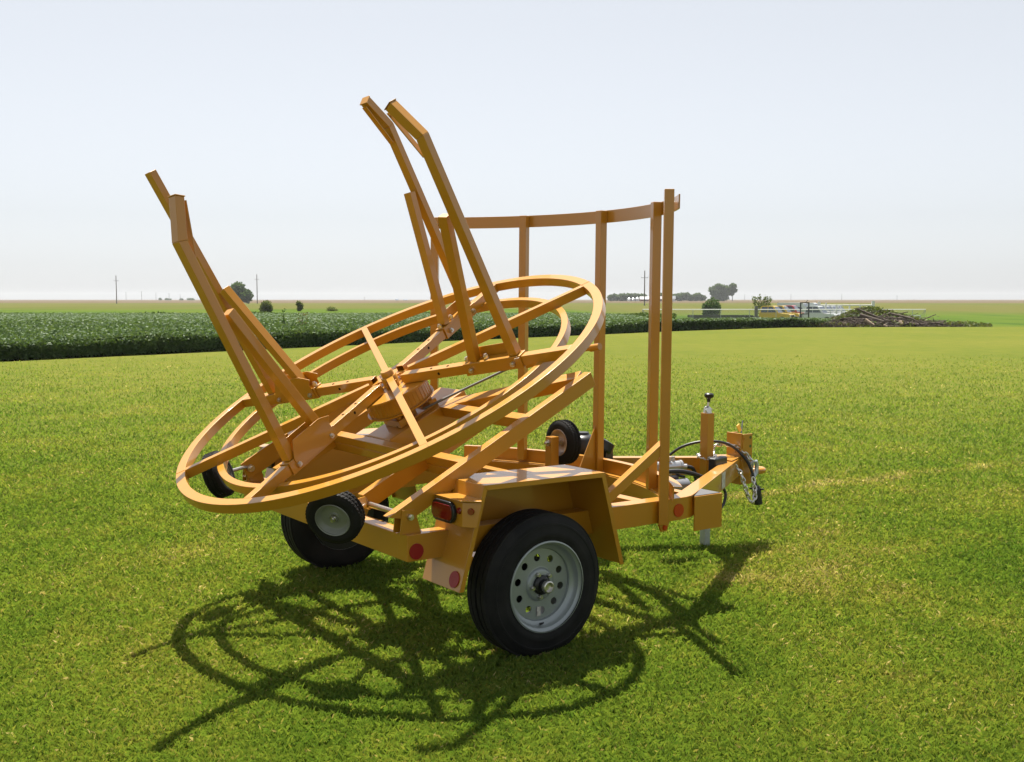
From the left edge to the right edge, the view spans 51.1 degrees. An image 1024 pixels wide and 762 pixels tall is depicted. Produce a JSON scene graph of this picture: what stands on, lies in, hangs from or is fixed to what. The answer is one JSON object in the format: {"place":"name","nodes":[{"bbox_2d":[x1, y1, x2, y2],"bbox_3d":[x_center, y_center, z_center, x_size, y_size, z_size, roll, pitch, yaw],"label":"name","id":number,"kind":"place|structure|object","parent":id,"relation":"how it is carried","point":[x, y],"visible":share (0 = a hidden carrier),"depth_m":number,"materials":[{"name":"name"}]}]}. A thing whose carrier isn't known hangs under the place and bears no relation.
{"place":"outdoors","nodes":[
{"label":"outdoors","id":0,"kind":"place"},
{"bbox_2d":[0,312,831,360],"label":"soybean field","id":1,"kind":"structure","parent":0,"point":[48,335],"depth_m":43.76,"materials":[{"name":"green plant"}]},
{"bbox_2d":[0,327,1023,761],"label":"lawn","id":2,"kind":"structure","parent":0,"point":[916,345],"depth_m":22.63,"materials":[{"name":"green plant"}]},
{"bbox_2d":[145,95,765,657],"bbox_3d":[0.053,-0.175,6.191,4.245,2.765,2.405,-2,5,-36],"label":"reel trailer","id":3,"kind":"object","parent":2,"relation":"on","point":[569,499],"visible":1,"depth_m":5.33,"materials":[{"name":"yellow paint"}]},
{"bbox_2d":[0,300,1023,361],"bbox_3d":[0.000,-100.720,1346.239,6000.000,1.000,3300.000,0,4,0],"label":"ground","id":4,"kind":"structure","parent":0,"point":[1002,313],"depth_m":232.16,"materials":[{"name":"green plant"}]},
{"bbox_2d":[230,281,253,303],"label":"dark tree","id":5,"kind":"object","parent":4,"relation":"on","point":[242,292],"visible":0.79,"depth_m":397.25,"materials":[{"name":"green plant"}]},
{"bbox_2d":[259,300,272,311],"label":"bush","id":6,"kind":"object","parent":4,"relation":"on","point":[266,306],"visible":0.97,"depth_m":139.36,"materials":[{"name":"green plant"}]},
{"bbox_2d":[279,308,287,323],"bbox_3d":[-9.972,-2.575,46.938,0.433,1.224,0.496,-2,5,-22],"label":"tall weed","id":7,"kind":"object","parent":4,"relation":"on","point":[283,320],"visible":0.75,"depth_m":46.90,"materials":[{"name":"green plant"}]},
{"bbox_2d":[295,300,303,310],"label":"bush","id":8,"kind":"object","parent":4,"relation":"on","point":[299,304],"visible":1,"depth_m":149.44,"materials":[{"name":"green plant"}]},
{"bbox_2d":[296,312,307,324],"bbox_3d":[-9.204,-2.499,47.011,0.491,1.062,0.482,-2,5,-27],"label":"tall weed","id":9,"kind":"object","parent":4,"relation":"on","point":[302,318],"visible":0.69,"depth_m":46.95,"materials":[{"name":"green plant"}]},
{"bbox_2d":[326,306,337,310],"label":"bush","id":10,"kind":"object","parent":4,"relation":"on","point":[330,309],"visible":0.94,"depth_m":149.41,"materials":[{"name":"green plant"}]},
{"bbox_2d":[0,311,676,318],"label":"field margin","id":11,"kind":"object","parent":4,"relation":"on","point":[646,314],"visible":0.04,"depth_m":98.41,"materials":[{"name":"green plant"}]},
{"bbox_2d":[607,293,647,300],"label":"windbreak","id":12,"kind":"object","parent":4,"relation":"on","point":[619,297],"visible":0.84,"depth_m":894.86,"materials":[{"name":"green plant"}]},
{"bbox_2d":[641,271,644,305],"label":"utility pole","id":13,"kind":"object","parent":4,"relation":"on","point":[644,288],"visible":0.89,"depth_m":278.84,"materials":[{"name":"grey wood"}]},
{"bbox_2d":[639,297,648,300],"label":"barn","id":14,"kind":"structure","parent":4,"relation":"on","point":[642,298],"depth_m":845.90,"materials":[{"name":"white"}]},
{"bbox_2d":[660,292,706,300],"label":"windbreak","id":15,"kind":"object","parent":4,"relation":"on","point":[683,296],"visible":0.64,"depth_m":895.10,"materials":[{"name":"green plant"}]},
{"bbox_2d":[687,315,725,318],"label":"steel trailer frame","id":16,"kind":"object","parent":4,"relation":"on","point":[701,316],"visible":0.61,"depth_m":112.85,"materials":[{"name":"grey metal"}]},
{"bbox_2d":[701,297,720,314],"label":"round bush","id":17,"kind":"object","parent":4,"relation":"on","point":[713,304],"visible":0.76,"depth_m":149.18,"materials":[{"name":"green plant"}]},
{"bbox_2d":[708,283,730,300],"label":"tall tree","id":18,"kind":"object","parent":4,"relation":"on","point":[719,291],"visible":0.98,"depth_m":874.07,"materials":[{"name":"green plant"}]},
{"bbox_2d":[729,282,737,300],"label":"tall tree","id":19,"kind":"object","parent":4,"relation":"on","point":[733,287],"visible":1,"depth_m":875.38,"materials":[{"name":"green plant"}]},
{"bbox_2d":[726,315,743,317],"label":"steel trailer frame","id":20,"kind":"object","parent":4,"relation":"on","point":[733,316],"visible":0.31,"depth_m":114.84,"materials":[{"name":"grey metal"}]},
{"bbox_2d":[752,294,771,313],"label":"feathery shrub","id":21,"kind":"object","parent":4,"relation":"on","point":[754,300],"visible":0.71,"depth_m":139.52,"materials":[{"name":"green plant"}]},
{"bbox_2d":[753,306,794,317],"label":"cab truck","id":22,"kind":"object","parent":4,"relation":"on","point":[777,313],"visible":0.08,"depth_m":119.79,"materials":[{"name":"yellow metal"}]},
{"bbox_2d":[642,306,925,322],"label":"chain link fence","id":23,"kind":"object","parent":4,"relation":"on","point":[756,309],"visible":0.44,"depth_m":109.72,"materials":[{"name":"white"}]},
{"bbox_2d":[775,305,801,316],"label":"cab truck","id":24,"kind":"object","parent":4,"relation":"on","point":[786,307],"visible":0.04,"depth_m":124.60,"materials":[{"name":"yellow metal"}]},
{"bbox_2d":[782,305,803,312],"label":"cab truck","id":25,"kind":"object","parent":4,"relation":"on","point":[793,307],"visible":0.07,"depth_m":128.73,"materials":[{"name":"red metal"}]},
{"bbox_2d":[800,300,809,317],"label":"upright frame","id":26,"kind":"object","parent":4,"relation":"on","point":[808,307],"visible":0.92,"depth_m":105.71,"materials":[{"name":"grey metal"}]},
{"bbox_2d":[795,306,839,319],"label":"cab truck","id":27,"kind":"object","parent":4,"relation":"on","point":[824,313],"visible":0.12,"depth_m":118.86,"materials":[{"name":"grey metal"}]},
{"bbox_2d":[823,306,844,317],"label":"cab truck","id":28,"kind":"object","parent":4,"relation":"on","point":[828,307],"visible":0.03,"depth_m":122.74,"materials":[{"name":"grey metal"}]},
{"bbox_2d":[818,301,874,321],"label":"white pipe rack","id":29,"kind":"object","parent":4,"relation":"on","point":[872,304],"visible":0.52,"depth_m":121.64,"materials":[{"name":"silver metal"}]},
{"bbox_2d":[743,320,991,327],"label":"weeds","id":30,"kind":"object","parent":4,"relation":"on","point":[971,324],"visible":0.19,"depth_m":65.09,"materials":[{"name":"green plant"}]},
{"bbox_2d":[777,306,963,327],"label":"brush pile","id":31,"kind":"object","parent":4,"relation":"on","point":[868,315],"visible":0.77,"depth_m":65.44,"materials":[{"name":"brown wood"}]},
{"bbox_2d":[0,0,1023,299],"label":"sky","id":32,"kind":"structure","parent":0,"point":[810,149],"materials":[{"name":"white"}]},
{"bbox_2d":[777,303,807,311],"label":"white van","id":33,"kind":"object","parent":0,"point":[803,305],"visible":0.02,"depth_m":141.97,"materials":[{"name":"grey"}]}
]}

